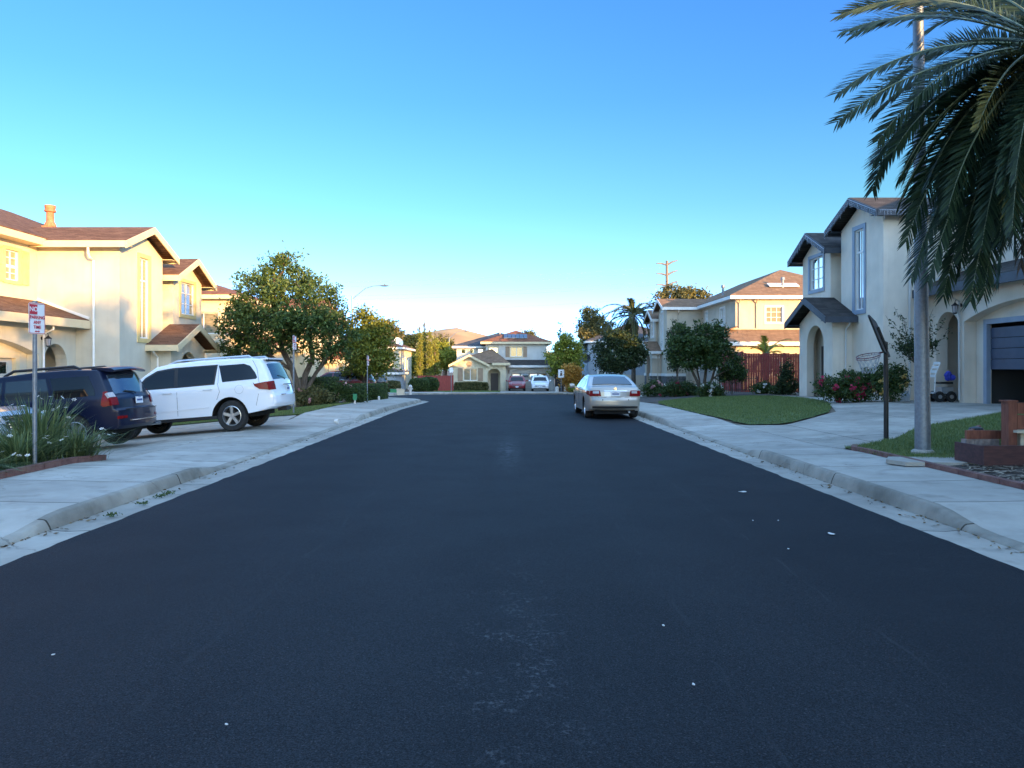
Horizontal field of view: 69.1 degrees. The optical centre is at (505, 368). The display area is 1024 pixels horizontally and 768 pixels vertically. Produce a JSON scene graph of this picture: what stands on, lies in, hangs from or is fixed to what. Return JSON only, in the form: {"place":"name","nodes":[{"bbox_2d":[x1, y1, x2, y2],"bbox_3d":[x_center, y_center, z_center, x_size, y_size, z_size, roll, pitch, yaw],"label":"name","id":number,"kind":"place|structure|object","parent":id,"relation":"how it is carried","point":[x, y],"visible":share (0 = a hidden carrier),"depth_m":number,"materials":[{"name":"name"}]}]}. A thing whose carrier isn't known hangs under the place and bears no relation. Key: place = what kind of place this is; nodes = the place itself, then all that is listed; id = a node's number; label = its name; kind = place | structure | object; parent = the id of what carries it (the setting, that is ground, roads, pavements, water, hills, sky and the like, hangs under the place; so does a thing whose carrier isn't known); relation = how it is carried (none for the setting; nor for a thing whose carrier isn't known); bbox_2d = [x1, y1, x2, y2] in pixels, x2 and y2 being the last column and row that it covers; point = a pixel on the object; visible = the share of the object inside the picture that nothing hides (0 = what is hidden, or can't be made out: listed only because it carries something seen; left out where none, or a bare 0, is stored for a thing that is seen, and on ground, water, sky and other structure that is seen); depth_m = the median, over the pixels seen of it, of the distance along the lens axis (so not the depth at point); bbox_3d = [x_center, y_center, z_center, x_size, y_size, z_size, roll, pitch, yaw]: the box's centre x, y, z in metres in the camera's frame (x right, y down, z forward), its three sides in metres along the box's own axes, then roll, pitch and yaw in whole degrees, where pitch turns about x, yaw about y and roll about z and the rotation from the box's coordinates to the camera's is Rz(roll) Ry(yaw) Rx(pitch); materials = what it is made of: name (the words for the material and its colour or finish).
{"place":"outdoors","nodes":[
{"label":"outdoors","id":0,"kind":"place"},
{"bbox_2d":[57,415,295,459],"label":"driveway","id":1,"kind":"structure","parent":0,"point":[149,441],"depth_m":18.27,"materials":[{"name":"concrete"}]},
{"bbox_2d":[0,365,160,443],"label":"parked suv","id":2,"kind":"object","parent":1,"relation":"on","point":[117,399],"visible":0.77,"depth_m":15.62,"materials":[{"name":"blue paint"}]},
{"bbox_2d":[131,355,295,438],"bbox_3d":[-8.236,0.732,19.957,4.907,1.944,2.509,-4,0,0],"label":"parked suv","id":3,"kind":"object","parent":1,"relation":"on","point":[232,393],"visible":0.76,"depth_m":19.00,"materials":[{"name":"white paint"}]},
{"bbox_2d":[0,392,445,537],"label":"pavement","id":4,"kind":"structure","parent":0,"point":[27,498],"depth_m":11.33,"materials":[{"name":"concrete"}]},
{"bbox_2d":[316,370,375,383],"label":"parked wagon","id":5,"kind":"object","parent":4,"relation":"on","point":[354,379],"visible":0.2,"depth_m":43.76,"materials":[{"name":"red paint"}]},
{"bbox_2d":[172,402,350,425],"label":"lawn","id":6,"kind":"structure","parent":0,"point":[272,415],"depth_m":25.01,"materials":[{"name":"green plant"}]},
{"bbox_2d":[210,240,366,406],"bbox_3d":[-9.823,-1.961,33.210,6.856,7.664,5.651,0,0,16],"label":"broadleaf tree","id":7,"kind":"object","parent":6,"relation":"on","point":[287,322],"visible":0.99,"depth_m":32.22,"materials":[{"name":"green plant"}]},
{"bbox_2d":[295,383,339,405],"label":"rose bush","id":8,"kind":"object","parent":6,"relation":"on","point":[312,396],"visible":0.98,"depth_m":32.38,"materials":[{"name":"green plant"}]},
{"bbox_2d":[403,328,556,369],"bbox_3d":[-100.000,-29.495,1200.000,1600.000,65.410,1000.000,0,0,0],"label":"hills","id":9,"kind":"structure","parent":0,"point":[461,336],"depth_m":1031.21,"materials":[{"name":"brown plant"}]},
{"bbox_2d":[445,392,566,393],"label":"pavement","id":10,"kind":"structure","parent":0,"point":[506,392],"depth_m":64.21,"materials":[{"name":"concrete"}]},
{"bbox_2d":[0,0,1014,370],"label":"sky","id":11,"kind":"structure","parent":0,"point":[395,143],"materials":[{"name":"blue"}]},
{"bbox_2d":[0,394,1023,767],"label":"road","id":12,"kind":"structure","parent":0,"point":[476,580],"depth_m":4.88,"materials":[{"name":"grey asphalt"}]},
{"bbox_2d":[0,395,427,565],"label":"gutter","id":13,"kind":"object","parent":12,"relation":"on","point":[31,545],"visible":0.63,"depth_m":9.10,"materials":[{"name":"concrete"}]},
{"bbox_2d":[1,403,414,547],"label":"leaf litter","id":14,"kind":"object","parent":13,"relation":"on","point":[163,489],"visible":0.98,"depth_m":9.17,"materials":[{"name":"brown plant"}]},
{"bbox_2d":[0,393,444,547],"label":"kerb","id":15,"kind":"structure","parent":13,"relation":"on","point":[60,517],"depth_m":9.28,"materials":[{"name":"concrete"}]},
{"bbox_2d":[570,374,639,417],"bbox_3d":[3.508,0.920,26.440,2.300,1.460,4.820,0,0,-1],"label":"parked sedan","id":16,"kind":"object","parent":12,"relation":"on","point":[606,394],"visible":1,"depth_m":24.25,"materials":[{"name":"silver paint"}]},
{"bbox_2d":[623,414,1023,569],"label":"gutter","id":17,"kind":"object","parent":12,"relation":"on","point":[982,546],"visible":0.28,"depth_m":8.79,"materials":[{"name":"concrete"}]},
{"bbox_2d":[641,417,1023,553],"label":"leaf litter","id":18,"kind":"object","parent":17,"relation":"on","point":[958,529],"visible":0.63,"depth_m":9.32,"materials":[{"name":"brown plant"}]},
{"bbox_2d":[500,391,554,391],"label":"driveway","id":19,"kind":"structure","parent":0,"point":[527,391],"depth_m":75.27,"materials":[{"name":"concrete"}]},
{"bbox_2d":[506,375,527,390],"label":"parked sedan","id":20,"kind":"object","parent":19,"relation":"on","point":[516,381],"visible":1,"depth_m":77.60,"materials":[{"name":"red paint"}]},
{"bbox_2d":[529,375,550,390],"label":"parked hatchback","id":21,"kind":"object","parent":19,"relation":"on","point":[539,381],"visible":0.98,"depth_m":76.06,"materials":[{"name":"white paint"}]},
{"bbox_2d":[128,371,1000,457],"bbox_3d":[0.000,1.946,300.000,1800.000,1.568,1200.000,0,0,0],"label":"ground","id":22,"kind":"structure","parent":0,"point":[831,410],"depth_m":23.89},
{"bbox_2d":[0,406,47,437],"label":"parked suv","id":23,"kind":"object","parent":22,"relation":"on","point":[6,409],"visible":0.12,"depth_m":13.16,"materials":[{"name":"grey paint"}]},
{"bbox_2d":[0,451,50,473],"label":"fortnight lily","id":24,"kind":"object","parent":22,"relation":"on","point":[2,465],"visible":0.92,"depth_m":10.57,"materials":[{"name":"green plant"}]},
{"bbox_2d":[0,421,81,468],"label":"fortnight lily","id":25,"kind":"object","parent":22,"relation":"on","point":[23,448],"visible":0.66,"depth_m":11.05,"materials":[{"name":"green plant"}]},
{"bbox_2d":[0,455,106,478],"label":"edging","id":26,"kind":"object","parent":22,"relation":"on","point":[12,472],"visible":0.62,"depth_m":11.01,"materials":[{"name":"brick"}]},
{"bbox_2d":[46,418,137,459],"bbox_3d":[-7.118,1.192,12.357,2.504,0.781,2.575,0,0,0],"label":"fortnight lily","id":27,"kind":"object","parent":22,"relation":"on","point":[86,449],"visible":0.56,"depth_m":12.34,"materials":[{"name":"green plant"}]},
{"bbox_2d":[0,205,219,379],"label":"stucco house","id":28,"kind":"structure","parent":22,"relation":"on","point":[118,296],"depth_m":27.20,"materials":[{"name":"beige paint"}]},
{"bbox_2d":[0,358,11,376],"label":"garage door","id":29,"kind":"structure","parent":28,"relation":"in","point":[5,363],"depth_m":24.09,"materials":[{"name":"beige"}]},
{"bbox_2d":[3,245,21,284],"bbox_3d":[-17.152,-3.580,25.785,0.145,1.280,0.950,0,0,0],"label":"window","id":30,"kind":"structure","parent":28,"relation":"in","point":[10,257],"depth_m":25.90,"materials":[{"name":"beige glass"}]},
{"bbox_2d":[137,252,150,342],"bbox_3d":[-14.152,-2.735,29.025,0.145,3.450,1.070,0,0,0],"label":"window","id":31,"kind":"structure","parent":28,"relation":"in","point":[141,258],"depth_m":29.17,"materials":[{"name":"beige glass"}]},
{"bbox_2d":[179,279,195,319],"bbox_3d":[-14.003,-3.050,32.650,0.145,1.680,1.680,0,0,0],"label":"window","id":32,"kind":"structure","parent":28,"relation":"in","point":[185,290],"depth_m":32.67,"materials":[{"name":"beige glass"}]},
{"bbox_2d":[201,285,347,405],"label":"stucco house","id":33,"kind":"structure","parent":22,"relation":"on","point":[211,301],"depth_m":45.09,"materials":[{"name":"beige paint"}]},
{"bbox_2d":[201,311,219,335],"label":"window","id":34,"kind":"structure","parent":33,"relation":"in","point":[206,322],"depth_m":45.09,"materials":[{"name":"white paint"}]},
{"bbox_2d":[298,376,338,405],"bbox_3d":[-9.174,1.145,36.596,1.691,1.635,2.182,0,0,0],"label":"clipped hedge","id":35,"kind":"object","parent":22,"relation":"on","point":[322,378],"visible":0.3,"depth_m":35.77,"materials":[{"name":"green plant"}]},
{"bbox_2d":[319,380,372,403],"bbox_3d":[-7.332,1.106,33.902,2.508,1.197,1.292,0,0,0],"label":"rose bush","id":36,"kind":"object","parent":22,"relation":"on","point":[345,390],"visible":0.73,"depth_m":33.69,"materials":[{"name":"green plant"}]},
{"bbox_2d":[343,383,388,402],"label":"clipped hedge","id":37,"kind":"object","parent":22,"relation":"on","point":[378,389],"visible":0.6,"depth_m":38.80,"materials":[{"name":"green plant"}]},
{"bbox_2d":[335,302,401,382],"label":"broadleaf tree","id":38,"kind":"object","parent":22,"relation":"on","point":[373,344],"visible":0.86,"depth_m":42.96,"materials":[{"name":"green plant"}]},
{"bbox_2d":[346,366,409,389],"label":"garage building","id":39,"kind":"structure","parent":22,"relation":"on","point":[398,376],"depth_m":80.15,"materials":[{"name":"white paint"}]},
{"bbox_2d":[346,340,414,388],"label":"stucco house","id":40,"kind":"structure","parent":22,"relation":"on","point":[404,355],"depth_m":90.58,"materials":[{"name":"white paint"}]},
{"bbox_2d":[373,315,405,340],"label":"broadleaf tree","id":41,"kind":"object","parent":22,"relation":"on","point":[398,330],"visible":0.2,"depth_m":109.45,"materials":[{"name":"green plant"}]},
{"bbox_2d":[402,330,426,354],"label":"broadleaf tree","id":42,"kind":"object","parent":22,"relation":"on","point":[409,340],"visible":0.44,"depth_m":124.10,"materials":[{"name":"green plant"}]},
{"bbox_2d":[413,326,424,377],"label":"cypress tree","id":43,"kind":"object","parent":22,"relation":"on","point":[419,360],"visible":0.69,"depth_m":83.86,"materials":[{"name":"green plant"}]},
{"bbox_2d":[408,377,429,391],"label":"round bush","id":44,"kind":"object","parent":22,"relation":"on","point":[420,384],"visible":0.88,"depth_m":66.65,"materials":[{"name":"green plant"}]},
{"bbox_2d":[420,320,428,375],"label":"cypress tree","id":45,"kind":"object","parent":22,"relation":"on","point":[424,332],"visible":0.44,"depth_m":84.84,"materials":[{"name":"green plant"}]},
{"bbox_2d":[424,327,434,375],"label":"cypress tree","id":46,"kind":"object","parent":22,"relation":"on","point":[429,366],"visible":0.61,"depth_m":83.89,"materials":[{"name":"green plant"}]},
{"bbox_2d":[422,376,439,391],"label":"round bush","id":47,"kind":"object","parent":22,"relation":"on","point":[434,383],"visible":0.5,"depth_m":68.85,"materials":[{"name":"green plant"}]},
{"bbox_2d":[417,375,453,391],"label":"plank fence","id":48,"kind":"object","parent":22,"relation":"on","point":[444,383],"visible":0.5,"depth_m":77.61,"materials":[{"name":"red paint"}]},
{"bbox_2d":[431,329,441,375],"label":"cypress tree","id":49,"kind":"object","parent":22,"relation":"on","point":[437,371],"visible":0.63,"depth_m":84.86,"materials":[{"name":"green plant"}]},
{"bbox_2d":[427,338,456,375],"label":"broadleaf tree","id":50,"kind":"object","parent":22,"relation":"on","point":[447,356],"visible":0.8,"depth_m":95.30,"materials":[{"name":"green plant"}]},
{"bbox_2d":[428,333,456,375],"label":"broadleaf tree","id":51,"kind":"object","parent":22,"relation":"on","point":[440,339],"visible":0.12,"depth_m":129.66,"materials":[{"name":"green plant"}]},
{"bbox_2d":[454,382,488,390],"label":"clipped hedge","id":52,"kind":"object","parent":22,"relation":"on","point":[465,386],"visible":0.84,"depth_m":78.68,"materials":[{"name":"green plant"}]},
{"bbox_2d":[448,316,553,390],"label":"stucco house","id":53,"kind":"structure","parent":22,"relation":"on","point":[495,361],"depth_m":82.84,"materials":[{"name":"white paint"}]},
{"bbox_2d":[463,368,477,380],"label":"window","id":54,"kind":"structure","parent":53,"relation":"in","point":[469,374],"depth_m":80.08,"materials":[{"name":"white glass"}]},
{"bbox_2d":[509,346,523,357],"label":"window","id":55,"kind":"structure","parent":53,"relation":"in","point":[515,351],"depth_m":84.09,"materials":[{"name":"beige glass"}]},
{"bbox_2d":[511,373,546,390],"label":"garage door","id":56,"kind":"structure","parent":53,"relation":"in","point":[528,376],"depth_m":82.86,"materials":[{"name":"beige"}]},
{"bbox_2d":[543,331,589,379],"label":"broadleaf tree","id":57,"kind":"object","parent":22,"relation":"on","point":[566,347],"visible":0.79,"depth_m":79.50,"materials":[{"name":"green plant"}]},
{"bbox_2d":[556,362,584,391],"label":"orange bush","id":58,"kind":"object","parent":22,"relation":"on","point":[572,373],"visible":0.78,"depth_m":65.15,"materials":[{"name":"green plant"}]},
{"bbox_2d":[573,305,616,354],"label":"broadleaf tree","id":59,"kind":"object","parent":22,"relation":"on","point":[589,328],"visible":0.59,"depth_m":94.16,"materials":[{"name":"green plant"}]},
{"bbox_2d":[579,325,647,389],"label":"stucco house","id":60,"kind":"structure","parent":22,"relation":"on","point":[589,367],"depth_m":92.00,"materials":[{"name":"white paint"}]},
{"bbox_2d":[588,326,650,374],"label":"broadleaf tree","id":61,"kind":"object","parent":22,"relation":"on","point":[619,351],"visible":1,"depth_m":61.06,"materials":[{"name":"green plant"}]},
{"bbox_2d":[596,298,655,384],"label":"feather palm","id":62,"kind":"object","parent":22,"relation":"on","point":[631,323],"visible":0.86,"depth_m":71.84,"materials":[{"name":"green plant"}]},
{"bbox_2d":[660,318,686,381],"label":"broadleaf tree","id":63,"kind":"object","parent":22,"relation":"on","point":[667,336],"visible":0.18,"depth_m":51.91,"materials":[{"name":"green plant"}]},
{"bbox_2d":[646,281,716,309],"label":"broadleaf tree","id":64,"kind":"object","parent":22,"relation":"on","point":[684,292],"visible":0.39,"depth_m":83.55,"materials":[{"name":"green plant"}]},
{"bbox_2d":[640,392,773,402],"bbox_3d":[9.950,1.451,38.010,7.300,0.450,9.980,0,0,0],"label":"soil bed","id":65,"kind":"object","parent":22,"relation":"on","point":[646,399],"visible":0.49,"depth_m":37.88,"materials":[{"name":"brown soil"}]},
{"bbox_2d":[639,377,666,396],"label":"flowering bush","id":66,"kind":"object","parent":65,"relation":"on","point":[652,386],"visible":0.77,"depth_m":40.81,"materials":[{"name":"green plant"}]},
{"bbox_2d":[653,379,688,396],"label":"flowering bush","id":67,"kind":"object","parent":65,"relation":"on","point":[674,388],"visible":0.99,"depth_m":39.34,"materials":[{"name":"green plant"}]},
{"bbox_2d":[674,380,696,396],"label":"flowering bush","id":68,"kind":"object","parent":65,"relation":"on","point":[687,383],"visible":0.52,"depth_m":39.58,"materials":[{"name":"green plant"}]},
{"bbox_2d":[661,318,738,396],"bbox_3d":[9.916,-0.520,37.606,3.803,4.138,3.320,0,0,-34],"label":"broadleaf tree","id":69,"kind":"object","parent":65,"relation":"on","point":[710,348],"visible":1,"depth_m":37.01,"materials":[{"name":"green plant"}]},
{"bbox_2d":[690,380,726,396],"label":"flowering bush","id":70,"kind":"object","parent":65,"relation":"on","point":[710,389],"visible":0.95,"depth_m":36.21,"materials":[{"name":"green plant"}]},
{"bbox_2d":[713,353,749,393],"bbox_3d":[11.724,0.267,38.510,1.844,2.253,1.377,0,0,0],"label":"broadleaf tree","id":71,"kind":"object","parent":65,"relation":"on","point":[741,374],"visible":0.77,"depth_m":38.36,"materials":[{"name":"green plant"}]},
{"bbox_2d":[749,378,772,393],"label":"flowering bush","id":72,"kind":"object","parent":65,"relation":"on","point":[762,387],"visible":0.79,"depth_m":37.29,"materials":[{"name":"green plant"}]},
{"bbox_2d":[643,270,802,388],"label":"stucco house","id":73,"kind":"structure","parent":22,"relation":"on","point":[750,312],"depth_m":55.33,"materials":[{"name":"beige paint"}]},
{"bbox_2d":[764,305,783,323],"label":"window","id":74,"kind":"structure","parent":73,"relation":"in","point":[773,314],"depth_m":54.16,"materials":[{"name":"white glass"}]},
{"bbox_2d":[720,351,743,391],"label":"plank fence","id":75,"kind":"object","parent":22,"relation":"on","point":[740,388],"visible":0.23,"depth_m":45.92,"materials":[{"name":"red paint"}]},
{"bbox_2d":[750,335,790,373],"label":"feather palm","id":76,"kind":"object","parent":22,"relation":"on","point":[763,346],"visible":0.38,"depth_m":48.69,"materials":[{"name":"green plant"}]},
{"bbox_2d":[744,353,798,391],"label":"plank fence","id":77,"kind":"object","parent":22,"relation":"on","point":[766,366],"visible":0.34,"depth_m":43.82,"materials":[{"name":"red paint"}]},
{"bbox_2d":[772,355,798,394],"bbox_3d":[13.517,0.383,35.475,1.446,2.086,1.291,0,0,-31],"label":"dark shrub","id":78,"kind":"object","parent":22,"relation":"on","point":[785,387],"visible":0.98,"depth_m":35.37,"materials":[{"name":"green plant"}]},
{"bbox_2d":[567,393,1023,551],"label":"kerb","id":79,"kind":"structure","parent":22,"relation":"on","point":[933,511],"depth_m":9.46,"materials":[{"name":"concrete"}]},
{"bbox_2d":[810,366,867,402],"bbox_3d":[11.740,0.675,26.089,1.972,1.563,1.570,0,0,0],"label":"rose bush","id":80,"kind":"object","parent":22,"relation":"on","point":[837,392],"visible":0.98,"depth_m":26.00,"materials":[{"name":"green plant"}]},
{"bbox_2d":[840,366,883,402],"bbox_3d":[12.527,0.591,26.195,1.711,1.372,1.277,0,0,0],"label":"rose bush","id":81,"kind":"object","parent":22,"relation":"on","point":[864,377],"visible":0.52,"depth_m":25.98,"materials":[{"name":"green plant"}]},
{"bbox_2d":[856,315,889,438],"bbox_3d":[7.593,0.218,15.131,0.960,2.581,0.595,0,0,-12],"label":"basketball hoop","id":82,"kind":"object","parent":22,"relation":"on","point":[883,343],"visible":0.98,"depth_m":15.16,"materials":[{"name":"black metal"}]},
{"bbox_2d":[864,359,911,401],"bbox_3d":[13.185,0.488,25.580,1.608,1.649,1.304,0,0,0],"label":"rose bush","id":83,"kind":"object","parent":22,"relation":"on","point":[899,381],"visible":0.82,"depth_m":25.43,"materials":[{"name":"green plant"}]},
{"bbox_2d":[784,195,1023,403],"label":"stucco house","id":84,"kind":"structure","parent":22,"relation":"on","point":[851,260],"depth_m":27.00,"materials":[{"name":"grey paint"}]},
{"bbox_2d":[808,252,824,294],"bbox_3d":[13.582,-4.150,32.450,0.145,1.680,1.680,0,0,0],"label":"window","id":85,"kind":"structure","parent":84,"relation":"in","point":[817,264],"depth_m":32.47,"materials":[{"name":"glass"}]},
{"bbox_2d":[852,222,865,314],"bbox_3d":[13.733,-3.835,28.825,0.145,3.450,1.070,0,0,0],"label":"window","id":86,"kind":"structure","parent":84,"relation":"in","point":[861,233],"depth_m":29.00,"materials":[{"name":"grey glass"}]},
{"bbox_2d":[991,325,1023,368],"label":"garage door","id":87,"kind":"structure","parent":84,"relation":"in","point":[1000,358],"depth_m":23.44,"materials":[{"name":"blue metal"}]},
{"bbox_2d":[887,307,952,362],"bbox_3d":[13.509,-0.425,24.632,2.106,3.253,1.049,0,0,0],"label":"crape myrtle","id":88,"kind":"object","parent":22,"relation":"on","point":[907,348],"visible":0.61,"depth_m":24.53,"materials":[{"name":"green plant"}]},
{"bbox_2d":[851,444,1023,489],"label":"edging","id":89,"kind":"object","parent":22,"relation":"on","point":[985,477],"visible":0.63,"depth_m":10.40,"materials":[{"name":"brick"}]},
{"bbox_2d":[949,463,1023,487],"bbox_3d":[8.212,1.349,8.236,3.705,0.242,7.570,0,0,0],"label":"mulch","id":90,"kind":"object","parent":22,"relation":"on","point":[995,471],"visible":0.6,"depth_m":10.33,"materials":[{"name":"wood"}]},
{"bbox_2d":[824,0,1023,312],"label":"date palm","id":91,"kind":"object","parent":90,"relation":"on","point":[981,142],"visible":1,"depth_m":10.60,"materials":[{"name":"green plant"}]},
{"bbox_2d":[886,457,972,465],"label":"stone slab","id":92,"kind":"structure","parent":90,"relation":"on","point":[903,461],"depth_m":11.36,"materials":[{"name":"concrete"}]},
{"bbox_2d":[955,400,1023,465],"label":"planter box","id":93,"kind":"object","parent":90,"relation":"on","point":[981,447],"visible":0.99,"depth_m":11.20,"materials":[{"name":"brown wood"}]},
{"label":"soil bed","id":94,"kind":"structure","parent":22,"relation":"on","visible":0},
{"bbox_2d":[29,301,44,463],"bbox_3d":[-6.957,0.347,10.999,0.079,2.704,0.305,0,0,10],"label":"parking sign","id":95,"kind":"object","parent":94,"relation":"on","point":[36,317],"visible":1,"depth_m":10.98,"materials":[{"name":"metal"}]},
{"bbox_2d":[0,388,95,461],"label":"fortnight lily","id":96,"kind":"object","parent":94,"relation":"on","point":[53,427],"visible":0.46,"depth_m":11.83,"materials":[{"name":"green plant"}]},
{"bbox_2d":[658,395,831,424],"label":"lawn","id":97,"kind":"structure","parent":0,"point":[742,418],"depth_m":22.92,"materials":[{"name":"green plant"}]},
{"bbox_2d":[566,392,1023,542],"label":"pavement","id":98,"kind":"structure","parent":0,"point":[998,509],"depth_m":10.50,"materials":[{"name":"concrete"}]},
{"bbox_2d":[738,396,1000,448],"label":"driveway","id":99,"kind":"structure","parent":0,"point":[847,423],"depth_m":19.25,"materials":[{"name":"concrete"}]},
{"bbox_2d":[845,411,1023,458],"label":"lawn","id":100,"kind":"structure","parent":0,"point":[906,455],"depth_m":14.90,"materials":[{"name":"green plant"}]},
{"bbox_2d":[911,6,934,453],"bbox_3d":[5.520,-3.329,12.500,3.336,9.745,0.357,0,0,0],"label":"street lamp","id":101,"kind":"object","parent":100,"relation":"on","point":[922,425],"visible":0.62,"depth_m":12.41,"materials":[{"name":"metal"}]},
{"bbox_2d":[930,362,956,401],"bbox_3d":[15.001,0.455,25.600,0.780,1.380,0.494,0,0,0],"label":"mobility cart","id":102,"kind":"object","parent":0,"point":[943,394],"visible":0.96,"depth_m":25.40,"materials":[{"name":"grey"}]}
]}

